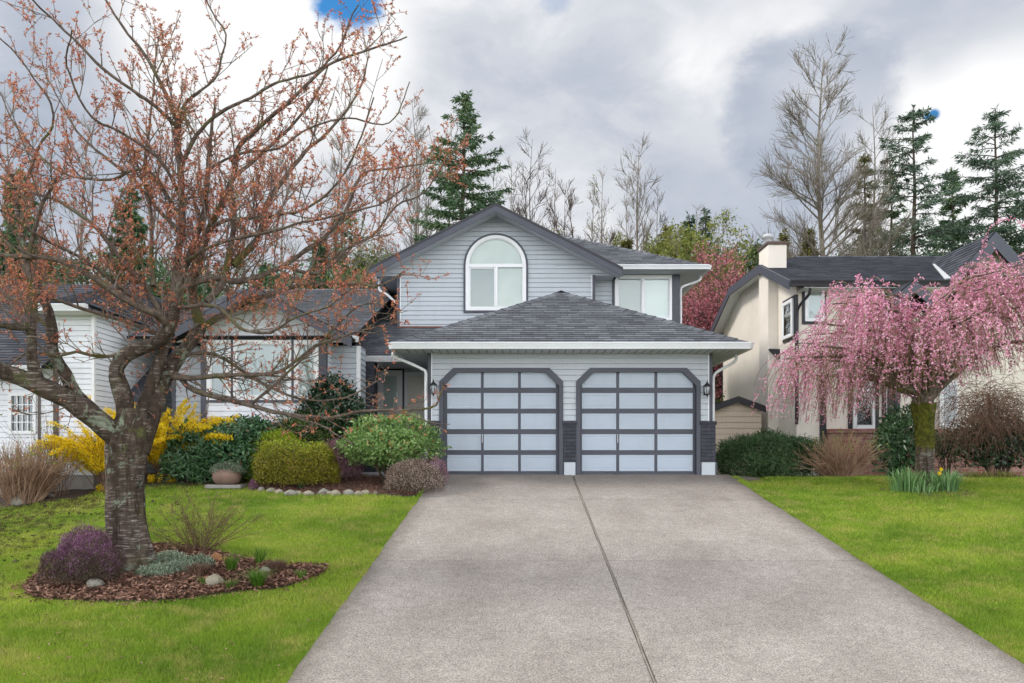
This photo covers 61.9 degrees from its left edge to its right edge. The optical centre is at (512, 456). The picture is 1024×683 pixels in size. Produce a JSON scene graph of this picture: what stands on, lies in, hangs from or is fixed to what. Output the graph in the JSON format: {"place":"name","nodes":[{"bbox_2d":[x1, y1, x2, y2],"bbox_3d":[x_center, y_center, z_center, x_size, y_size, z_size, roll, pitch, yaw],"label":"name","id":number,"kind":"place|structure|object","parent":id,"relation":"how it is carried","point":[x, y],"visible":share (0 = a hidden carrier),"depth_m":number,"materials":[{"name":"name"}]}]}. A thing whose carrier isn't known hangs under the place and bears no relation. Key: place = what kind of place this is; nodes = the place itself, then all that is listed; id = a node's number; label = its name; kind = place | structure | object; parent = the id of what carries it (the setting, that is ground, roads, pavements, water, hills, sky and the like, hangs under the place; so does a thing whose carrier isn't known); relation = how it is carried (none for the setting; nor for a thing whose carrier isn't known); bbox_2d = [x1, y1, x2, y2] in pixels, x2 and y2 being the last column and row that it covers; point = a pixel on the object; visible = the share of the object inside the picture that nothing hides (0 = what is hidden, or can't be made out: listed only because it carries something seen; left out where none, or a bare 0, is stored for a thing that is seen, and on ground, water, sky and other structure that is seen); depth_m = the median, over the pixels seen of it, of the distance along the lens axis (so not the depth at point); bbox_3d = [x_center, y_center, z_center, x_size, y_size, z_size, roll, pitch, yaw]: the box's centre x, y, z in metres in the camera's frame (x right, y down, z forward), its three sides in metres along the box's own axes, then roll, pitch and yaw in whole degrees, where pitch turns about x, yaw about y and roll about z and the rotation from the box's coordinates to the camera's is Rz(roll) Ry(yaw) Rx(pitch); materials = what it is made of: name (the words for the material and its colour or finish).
{"place":"outdoors","nodes":[
{"label":"outdoors","id":0,"kind":"place"},
{"bbox_2d":[0,488,96,507],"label":"soil","id":1,"kind":"structure","parent":0,"point":[73,494],"depth_m":15.97,"materials":[{"name":"brown soil"}]},
{"bbox_2d":[0,430,86,504],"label":"hydrangea bush","id":2,"kind":"object","parent":1,"relation":"on","point":[22,479],"visible":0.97,"depth_m":15.44,"materials":[{"name":"beige plant"}]},
{"bbox_2d":[0,407,95,497],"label":"hydrangea bush","id":3,"kind":"object","parent":1,"relation":"on","point":[56,489],"visible":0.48,"depth_m":15.95,"materials":[{"name":"plant"}]},
{"bbox_2d":[144,478,261,487],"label":"soil","id":4,"kind":"structure","parent":0,"point":[146,482],"depth_m":16.65,"materials":[{"name":"brown soil"}]},
{"bbox_2d":[95,398,239,482],"bbox_3d":[-6.867,-0.345,16.913,3.077,1.794,1.865,0,0,0],"label":"forsythia bush","id":5,"kind":"object","parent":4,"relation":"on","point":[153,459],"visible":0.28,"depth_m":16.67,"materials":[{"name":"yellow plant"}]},
{"bbox_2d":[154,417,222,484],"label":"rhododendron bush","id":6,"kind":"object","parent":4,"relation":"on","point":[183,466],"visible":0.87,"depth_m":16.36,"materials":[{"name":"green plant"}]},
{"bbox_2d":[184,412,287,481],"bbox_3d":[-5.420,-0.195,17.015,2.326,1.539,1.433,0,0,0],"label":"viburnum hedge","id":7,"kind":"object","parent":4,"relation":"on","point":[233,452],"visible":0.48,"depth_m":16.55,"materials":[{"name":"green plant"}]},
{"bbox_2d":[0,474,1023,682],"bbox_3d":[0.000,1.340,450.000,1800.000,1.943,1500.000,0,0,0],"label":"lawn","id":8,"kind":"structure","parent":0,"point":[762,479],"depth_m":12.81,"materials":[{"name":"green plant"}]},
{"bbox_2d":[0,80,31,228],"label":"bare tree","id":9,"kind":"object","parent":8,"relation":"on","point":[10,129],"visible":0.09,"depth_m":42.59,"materials":[{"name":"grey plant"}]},
{"bbox_2d":[0,165,60,368],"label":"conifer tree","id":10,"kind":"object","parent":8,"relation":"on","point":[12,238],"visible":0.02,"depth_m":33.64,"materials":[{"name":"green plant"}]},
{"bbox_2d":[35,152,73,267],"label":"bare tree","id":11,"kind":"object","parent":8,"relation":"on","point":[47,218],"visible":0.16,"depth_m":51.12,"materials":[{"name":"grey plant"}]},
{"bbox_2d":[1,246,127,368],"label":"leafy tree","id":12,"kind":"object","parent":8,"relation":"on","point":[60,275],"visible":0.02,"depth_m":37.51,"materials":[{"name":"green plant"}]},
{"bbox_2d":[44,109,102,283],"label":"bare tree","id":13,"kind":"object","parent":8,"relation":"on","point":[81,220],"visible":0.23,"depth_m":42.74,"materials":[{"name":"grey plant"}]},
{"bbox_2d":[0,284,200,494],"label":"white house","id":14,"kind":"structure","parent":8,"relation":"on","point":[91,378],"depth_m":16.75,"materials":[{"name":"white wood"}]},
{"bbox_2d":[8,393,37,433],"bbox_3d":[-9.606,-0.854,16.875,0.543,0.804,0.350,0,0,0],"label":"window","id":15,"kind":"structure","parent":14,"relation":"in","point":[22,423],"depth_m":16.72,"materials":[{"name":"glass"}]},
{"bbox_2d":[28,395,183,492],"bbox_3d":[-7.776,-0.211,16.309,2.931,1.886,1.856,0,0,0],"label":"forsythia bush","id":16,"kind":"object","parent":8,"relation":"on","point":[94,460],"visible":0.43,"depth_m":15.92,"materials":[{"name":"yellow plant"}]},
{"bbox_2d":[0,494,223,562],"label":"soil crumbs","id":17,"kind":"object","parent":8,"relation":"on","point":[73,529],"visible":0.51,"depth_m":13.19,"materials":[{"name":"brown soil"}]},
{"bbox_2d":[101,187,161,298],"bbox_3d":[-16.028,-5.556,36.173,4.370,11.868,4.392,0,0,33],"label":"conifer tree","id":18,"kind":"object","parent":8,"relation":"on","point":[135,217],"visible":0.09,"depth_m":35.74,"materials":[{"name":"green plant"}]},
{"bbox_2d":[137,132,176,282],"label":"bare tree","id":19,"kind":"object","parent":8,"relation":"on","point":[157,218],"visible":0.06,"depth_m":45.30,"materials":[{"name":"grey plant"}]},
{"bbox_2d":[7,541,329,604],"bbox_3d":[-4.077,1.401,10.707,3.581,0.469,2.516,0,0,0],"label":"bark mulch","id":20,"kind":"object","parent":8,"relation":"on","point":[47,592],"visible":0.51,"depth_m":10.06,"materials":[{"name":"brown wood"}]},
{"bbox_2d":[34,519,127,585],"bbox_3d":[-5.151,1.136,10.247,1.060,0.795,0.916,0,0,0],"label":"purple heather","id":21,"kind":"object","parent":20,"relation":"on","point":[72,558],"visible":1,"depth_m":10.03,"materials":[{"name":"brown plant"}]},
{"bbox_2d":[133,549,215,577],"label":"silver groundcover","id":22,"kind":"object","parent":20,"relation":"on","point":[166,561],"visible":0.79,"depth_m":10.63,"materials":[{"name":"green plant"}]},
{"bbox_2d":[178,561,215,576],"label":"grass clump","id":23,"kind":"object","parent":20,"relation":"on","point":[198,570],"visible":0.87,"depth_m":10.37,"materials":[{"name":"brown plant"}]},
{"bbox_2d":[146,486,264,552],"bbox_3d":[-4.180,0.860,11.541,1.733,0.978,1.083,0,0,11],"label":"thin shrub","id":24,"kind":"object","parent":20,"relation":"on","point":[201,536],"visible":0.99,"depth_m":11.47,"materials":[{"name":"brown plant"}]},
{"bbox_2d":[236,563,278,587],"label":"grass clump","id":25,"kind":"object","parent":20,"relation":"on","point":[258,579],"visible":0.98,"depth_m":9.95,"materials":[{"name":"green plant"}]},
{"bbox_2d":[262,558,288,571],"bbox_3d":[-2.935,1.331,10.618,0.487,0.187,0.420,0,0,-41],"label":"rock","id":26,"kind":"object","parent":20,"relation":"on","point":[278,564],"visible":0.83,"depth_m":10.59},
{"bbox_2d":[135,257,223,310],"bbox_3d":[-16.212,-4.458,40.227,7.343,9.748,5.902,0,0,0],"label":"leafy tree","id":27,"kind":"object","parent":8,"relation":"on","point":[159,274],"visible":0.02,"depth_m":39.11,"materials":[{"name":"green plant"}]},
{"bbox_2d":[177,89,238,295],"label":"bare tree","id":28,"kind":"object","parent":8,"relation":"on","point":[222,259],"visible":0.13,"depth_m":44.17,"materials":[{"name":"grey plant"}]},
{"bbox_2d":[205,484,247,488],"bbox_3d":[-5.423,0.556,16.200,0.680,0.070,0.480,0,0,0],"label":"paving slab","id":29,"kind":"object","parent":8,"relation":"on","point":[216,486],"depth_m":15.96,"materials":[{"name":"grey concrete"}]},
{"bbox_2d":[209,459,244,484],"bbox_3d":[-5.421,0.282,16.202,0.694,0.474,0.545,0,0,0],"label":"planter","id":30,"kind":"object","parent":29,"relation":"on","point":[226,473],"visible":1,"depth_m":16.03,"materials":[{"name":"ceramic"}]},
{"bbox_2d":[0,0,475,574],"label":"cherry tree","id":31,"kind":"object","parent":8,"relation":"on","point":[126,434],"visible":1,"depth_m":10.75,"materials":[{"name":"brown plant"}]},
{"bbox_2d":[238,143,285,288],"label":"bare tree","id":32,"kind":"object","parent":8,"relation":"on","point":[257,257],"visible":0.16,"depth_m":53.59,"materials":[{"name":"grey plant"}]},
{"bbox_2d":[252,134,308,283],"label":"bare tree","id":33,"kind":"object","parent":8,"relation":"on","point":[286,248],"visible":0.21,"depth_m":46.36,"materials":[{"name":"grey plant"}]},
{"bbox_2d":[240,260,332,288],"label":"leafy tree","id":34,"kind":"object","parent":8,"relation":"on","point":[280,279],"visible":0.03,"depth_m":37.89,"materials":[{"name":"green plant"}]},
{"bbox_2d":[272,402,356,475],"bbox_3d":[-4.029,-0.394,17.293,1.954,1.664,0.959,0,0,0],"label":"green shrub","id":35,"kind":"object","parent":8,"relation":"on","point":[289,423],"visible":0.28,"depth_m":17.08,"materials":[{"name":"green plant"}]},
{"bbox_2d":[297,239,331,288],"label":"conifer tree","id":36,"kind":"object","parent":8,"relation":"on","point":[322,248],"visible":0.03,"depth_m":39.78,"materials":[{"name":"green plant"}]},
{"bbox_2d":[302,79,358,274],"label":"bare tree","id":37,"kind":"object","parent":8,"relation":"on","point":[342,139],"visible":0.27,"depth_m":42.74,"materials":[{"name":"grey plant"}]},
{"bbox_2d":[294,371,371,472],"bbox_3d":[-3.728,-0.625,17.572,1.670,2.279,1.203,0,0,0],"label":"camellia bush","id":38,"kind":"object","parent":8,"relation":"on","point":[346,404],"visible":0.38,"depth_m":17.30,"materials":[{"name":"green plant"}]},
{"bbox_2d":[249,474,421,496],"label":"leaf litter","id":39,"kind":"object","parent":8,"relation":"on","point":[376,477],"visible":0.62,"depth_m":16.08,"materials":[{"name":"brown plant"}]},
{"bbox_2d":[242,428,303,481],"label":"lime shrub","id":40,"kind":"object","parent":39,"relation":"on","point":[275,434],"visible":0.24,"depth_m":16.56,"materials":[{"name":"green plant"}]},
{"bbox_2d":[250,436,343,486],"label":"golden shrub","id":41,"kind":"object","parent":39,"relation":"on","point":[297,449],"visible":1,"depth_m":15.96,"materials":[{"name":"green plant"}]},
{"bbox_2d":[313,436,365,478],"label":"pink heather","id":42,"kind":"object","parent":39,"relation":"on","point":[343,461],"visible":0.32,"depth_m":16.85,"materials":[{"name":"brown plant"}]},
{"bbox_2d":[333,412,451,482],"bbox_3d":[-2.367,-0.167,16.552,2.174,1.460,1.645,0,0,21],"label":"azalea shrub","id":43,"kind":"object","parent":39,"relation":"on","point":[385,449],"visible":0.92,"depth_m":16.23,"materials":[{"name":"green plant"}]},
{"bbox_2d":[383,457,445,492],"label":"faded heather","id":44,"kind":"object","parent":39,"relation":"on","point":[398,470],"visible":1,"depth_m":15.53,"materials":[{"name":"brown plant"}]},
{"bbox_2d":[323,212,375,288],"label":"leafing tree","id":45,"kind":"object","parent":8,"relation":"on","point":[345,235],"visible":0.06,"depth_m":37.11,"materials":[{"name":"grey plant"}]},
{"bbox_2d":[279,493,422,682],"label":"edge grass","id":46,"kind":"structure","parent":8,"relation":"on","point":[360,576],"depth_m":10.12,"materials":[{"name":"green plant"}]},
{"bbox_2d":[323,252,384,288],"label":"leafy tree","id":47,"kind":"object","parent":8,"relation":"on","point":[360,273],"visible":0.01,"depth_m":36.80,"materials":[{"name":"green plant"}]},
{"bbox_2d":[323,210,396,288],"bbox_3d":[-5.423,-5.045,36.032,4.980,11.046,5.354,0,0,0],"label":"leafing tree","id":48,"kind":"object","parent":8,"relation":"on","point":[367,259],"visible":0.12,"depth_m":35.45,"materials":[{"name":"grey plant"}]},
{"bbox_2d":[371,91,439,261],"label":"bare tree","id":49,"kind":"object","parent":8,"relation":"on","point":[421,112],"visible":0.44,"depth_m":40.29,"materials":[{"name":"grey plant"}]},
{"bbox_2d":[127,203,753,474],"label":"blue house","id":50,"kind":"structure","parent":8,"relation":"on","point":[540,349],"depth_m":17.75,"materials":[{"name":"wood"}]},
{"bbox_2d":[206,340,230,399],"bbox_3d":[-6.118,-1.813,17.804,0.507,1.251,0.092,0,0,0],"label":"window","id":51,"kind":"structure","parent":50,"relation":"in","point":[215,383],"depth_m":17.85,"materials":[{"name":"glass"}]},
{"bbox_2d":[233,340,290,399],"bbox_3d":[-5.211,-1.813,17.804,1.213,1.251,0.092,0,0,0],"label":"window","id":52,"kind":"structure","parent":50,"relation":"in","point":[267,349],"depth_m":17.83,"materials":[{"name":"glass"}]},
{"bbox_2d":[294,340,318,399],"bbox_3d":[-4.295,-1.813,17.804,0.514,1.251,0.092,0,0,0],"label":"window","id":53,"kind":"structure","parent":50,"relation":"in","point":[307,376],"depth_m":17.83,"materials":[{"name":"glass"}]},
{"bbox_2d":[378,370,401,431],"bbox_3d":[-3.011,-1.240,21.003,0.605,1.780,0.095,0,0,0],"label":"window","id":54,"kind":"structure","parent":50,"relation":"in","point":[393,378],"depth_m":21.03,"materials":[{"name":"glass"}]},
{"bbox_2d":[408,376,428,468],"bbox_3d":[-2.092,-0.848,20.982,0.950,2.275,0.057,0,0,0],"label":"front door","id":55,"kind":"structure","parent":50,"relation":"in","point":[415,383],"depth_m":20.97,"materials":[{"name":"paint"}]},
{"bbox_2d":[464,233,527,312],"bbox_3d":[-0.419,-4.630,21.483,1.625,1.999,0.095,0,0,0],"label":"window","id":56,"kind":"structure","parent":50,"relation":"in","point":[495,264],"depth_m":21.51,"materials":[{"name":"glass"}]},
{"bbox_2d":[444,372,558,473],"bbox_3d":[-0.231,-0.728,17.571,2.480,2.175,0.109,0,0,0],"label":"garage door","id":57,"kind":"structure","parent":50,"relation":"in","point":[500,422],"depth_m":17.57,"materials":[{"name":"metal"}]},
{"bbox_2d":[580,372,694,473],"bbox_3d":[2.577,-0.728,17.571,2.491,2.175,0.109,0,0,0],"label":"garage door","id":58,"kind":"structure","parent":50,"relation":"in","point":[631,422],"depth_m":17.57,"materials":[{"name":"metal"}]},
{"bbox_2d":[615,275,671,319],"bbox_3d":[3.384,-4.123,22.100,1.478,1.167,0.100,0,0,0],"label":"window","id":59,"kind":"structure","parent":50,"relation":"in","point":[647,294],"depth_m":22.15,"materials":[{"name":"glass"}]},
{"bbox_2d":[384,89,514,257],"bbox_3d":[-2.478,-7.998,38.043,8.513,16.755,9.623,0,0,0],"label":"conifer tree","id":60,"kind":"object","parent":8,"relation":"on","point":[451,189],"visible":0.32,"depth_m":37.70,"materials":[{"name":"green plant"}]},
{"bbox_2d":[506,127,575,236],"bbox_3d":[1.128,-7.298,39.944,4.818,15.557,5.780,0,0,38],"label":"bare tree","id":61,"kind":"object","parent":8,"relation":"on","point":[523,211],"visible":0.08,"depth_m":38.66,"materials":[{"name":"grey plant"}]},
{"bbox_2d":[544,165,566,231],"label":"bare tree","id":62,"kind":"object","parent":8,"relation":"on","point":[548,209],"visible":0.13,"depth_m":54.38,"materials":[{"name":"grey plant"}]},
{"bbox_2d":[550,180,617,245],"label":"bare tree","id":63,"kind":"object","parent":8,"relation":"on","point":[571,205],"visible":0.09,"depth_m":40.91,"materials":[{"name":"grey plant"}]},
{"bbox_2d":[585,166,620,244],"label":"bare tree","id":64,"kind":"object","parent":8,"relation":"on","point":[601,238],"visible":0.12,"depth_m":45.66,"materials":[{"name":"grey plant"}]},
{"bbox_2d":[613,132,661,253],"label":"bare tree","id":65,"kind":"object","parent":8,"relation":"on","point":[638,205],"visible":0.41,"depth_m":44.26,"materials":[{"name":"grey plant"}]},
{"bbox_2d":[655,218,705,321],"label":"leafing tree","id":66,"kind":"object","parent":8,"relation":"on","point":[680,231],"visible":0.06,"depth_m":41.46,"materials":[{"name":"green plant"}]},
{"bbox_2d":[643,222,738,322],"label":"leafy tree","id":67,"kind":"object","parent":8,"relation":"on","point":[683,249],"visible":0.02,"depth_m":43.16,"materials":[{"name":"green plant"}]},
{"bbox_2d":[682,242,721,378],"bbox_3d":[7.203,-3.790,32.779,4.715,8.535,4.362,0,0,0],"label":"blossoming tree","id":68,"kind":"object","parent":8,"relation":"on","point":[689,319],"visible":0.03,"depth_m":32.13,"materials":[{"name":"pink plant"}]},
{"bbox_2d":[695,207,713,255],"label":"conifer tree","id":69,"kind":"object","parent":8,"relation":"on","point":[706,230],"visible":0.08,"depth_m":53.83,"materials":[{"name":"green plant"}]},
{"bbox_2d":[666,206,755,327],"bbox_3d":[9.294,-5.567,40.074,6.869,12.094,4.958,0,0,0],"label":"leafing tree","id":70,"kind":"object","parent":8,"relation":"on","point":[741,245],"visible":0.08,"depth_m":39.57,"materials":[{"name":"plant"}]},
{"bbox_2d":[682,236,752,401],"bbox_3d":[7.987,-3.880,30.901,5.628,8.720,5.035,0,0,-38],"label":"blossoming tree","id":71,"kind":"object","parent":8,"relation":"on","point":[706,323],"visible":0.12,"depth_m":31.31,"materials":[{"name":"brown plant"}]},
{"bbox_2d":[700,237,762,282],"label":"leafy tree","id":72,"kind":"object","parent":8,"relation":"on","point":[750,257],"visible":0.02,"depth_m":45.43,"materials":[{"name":"green plant"}]},
{"bbox_2d":[797,225,818,255],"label":"conifer tree","id":73,"kind":"object","parent":8,"relation":"on","point":[806,246],"visible":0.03,"depth_m":49.79,"materials":[{"name":"green plant"}]},
{"bbox_2d":[746,24,929,265],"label":"bare tree","id":74,"kind":"object","parent":8,"relation":"on","point":[818,181],"visible":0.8,"depth_m":41.34,"materials":[{"name":"grey plant"}]},
{"bbox_2d":[847,153,881,255],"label":"conifer tree","id":75,"kind":"object","parent":8,"relation":"on","point":[865,160],"visible":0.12,"depth_m":45.90,"materials":[{"name":"green plant"}]},
{"bbox_2d":[710,231,1023,475],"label":"stucco house","id":76,"kind":"structure","parent":8,"relation":"on","point":[771,304],"depth_m":21.94,"materials":[{"name":"beige paint"}]},
{"bbox_2d":[782,298,792,339],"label":"window","id":77,"kind":"structure","parent":76,"relation":"in","point":[787,307],"depth_m":22.11,"materials":[{"name":"plastic"}]},
{"bbox_2d":[805,292,824,321],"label":"window","id":78,"kind":"structure","parent":76,"relation":"in","point":[812,304],"depth_m":21.57,"materials":[{"name":"glass"}]},
{"bbox_2d":[853,381,874,428],"bbox_3d":[8.873,-1.321,21.557,0.551,1.217,0.070,0,0,0],"label":"window","id":79,"kind":"structure","parent":76,"relation":"in","point":[869,422],"depth_m":21.59,"materials":[{"name":"glass"}]},
{"bbox_2d":[939,380,958,428],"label":"window","id":80,"kind":"structure","parent":76,"relation":"in","point":[951,392],"depth_m":21.59,"materials":[{"name":"glass"}]},
{"bbox_2d":[825,94,926,255],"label":"bare tree","id":81,"kind":"object","parent":8,"relation":"on","point":[882,167],"visible":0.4,"depth_m":45.30,"materials":[{"name":"grey plant"}]},
{"bbox_2d":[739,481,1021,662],"bbox_3d":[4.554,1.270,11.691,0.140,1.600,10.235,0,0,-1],"label":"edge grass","id":82,"kind":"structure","parent":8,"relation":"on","point":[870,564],"depth_m":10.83,"materials":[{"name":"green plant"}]},
{"bbox_2d":[750,216,1023,488],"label":"weeping cherry","id":83,"kind":"object","parent":8,"relation":"on","point":[917,365],"visible":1,"depth_m":15.63,"materials":[{"name":"pink plant"}]},
{"bbox_2d":[876,167,909,255],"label":"conifer tree","id":84,"kind":"object","parent":8,"relation":"on","point":[898,212],"visible":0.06,"depth_m":47.70,"materials":[{"name":"green plant"}]},
{"bbox_2d":[879,488,973,496],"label":"soil","id":85,"kind":"structure","parent":8,"relation":"on","point":[933,492],"depth_m":15.77,"materials":[{"name":"brown soil"}]},
{"bbox_2d":[880,465,929,491],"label":"daffodil clump","id":86,"kind":"object","parent":85,"relation":"on","point":[908,482],"visible":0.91,"depth_m":15.84,"materials":[{"name":"green plant"}]},
{"bbox_2d":[923,467,971,491],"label":"daffodil clump","id":87,"kind":"object","parent":85,"relation":"on","point":[950,485],"visible":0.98,"depth_m":15.91,"materials":[{"name":"green plant"}]},
{"bbox_2d":[866,104,996,255],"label":"conifer tree","id":88,"kind":"object","parent":8,"relation":"on","point":[917,142],"visible":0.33,"depth_m":43.49,"materials":[{"name":"green plant"}]},
{"bbox_2d":[927,166,973,253],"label":"conifer tree","id":89,"kind":"object","parent":8,"relation":"on","point":[950,207],"visible":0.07,"depth_m":49.86,"materials":[{"name":"green plant"}]},
{"bbox_2d":[905,203,1023,255],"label":"leafy tree","id":90,"kind":"object","parent":8,"relation":"on","point":[957,243],"depth_m":49.71,"materials":[{"name":"green plant"}]},
{"bbox_2d":[933,104,1023,254],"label":"conifer tree","id":91,"kind":"object","parent":8,"relation":"on","point":[997,185],"visible":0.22,"depth_m":43.69,"materials":[{"name":"green plant"}]},
{"bbox_2d":[0,0,1023,294],"label":"sky","id":92,"kind":"structure","parent":0,"point":[587,79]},
{"bbox_2d":[286,474,1023,682],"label":"driveway","id":93,"kind":"structure","parent":0,"point":[492,578],"depth_m":9.47,"materials":[{"name":"concrete"}]},
{"bbox_2d":[572,475,655,682],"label":"driveway joint","id":94,"kind":"object","parent":93,"relation":"on","point":[641,649],"visible":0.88,"depth_m":9.54,"materials":[{"name":"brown concrete"}]},
{"bbox_2d":[715,396,765,473],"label":"garden shed","id":95,"kind":"structure","parent":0,"point":[734,416],"depth_m":22.99,"materials":[{"name":"beige wood"}]},
{"bbox_2d":[737,475,1023,663],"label":"grass","id":96,"kind":"structure","parent":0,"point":[979,610],"depth_m":12.42,"materials":[{"name":"green plant"}]},
{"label":"soil","id":97,"kind":"structure","parent":0,"visible":0},
{"bbox_2d":[716,426,833,477],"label":"yew hedge","id":98,"kind":"object","parent":97,"relation":"on","point":[759,462],"visible":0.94,"depth_m":19.57,"materials":[{"name":"green plant"}]},
{"bbox_2d":[793,423,891,476],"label":"hydrangea bush","id":99,"kind":"object","parent":97,"relation":"on","point":[840,465],"visible":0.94,"depth_m":18.98,"materials":[{"name":"brown plant"}]},
{"bbox_2d":[864,401,914,475],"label":"rhododendron bush","id":100,"kind":"object","parent":97,"relation":"on","point":[888,434],"visible":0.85,"depth_m":19.23,"materials":[{"name":"green plant"}]},
{"bbox_2d":[935,425,974,474],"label":"rhododendron bush","id":101,"kind":"object","parent":97,"relation":"on","point":[941,452],"visible":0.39,"depth_m":19.47,"materials":[{"name":"green plant"}]},
{"bbox_2d":[911,369,1023,476],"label":"weeping shrub","id":102,"kind":"object","parent":97,"relation":"on","point":[992,411],"visible":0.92,"depth_m":18.47,"materials":[{"name":"plant"}]},
{"bbox_2d":[939,408,1023,475],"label":"dark shrub","id":103,"kind":"object","parent":97,"relation":"on","point":[1008,463],"visible":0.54,"depth_m":18.77,"materials":[{"name":"brown plant"}]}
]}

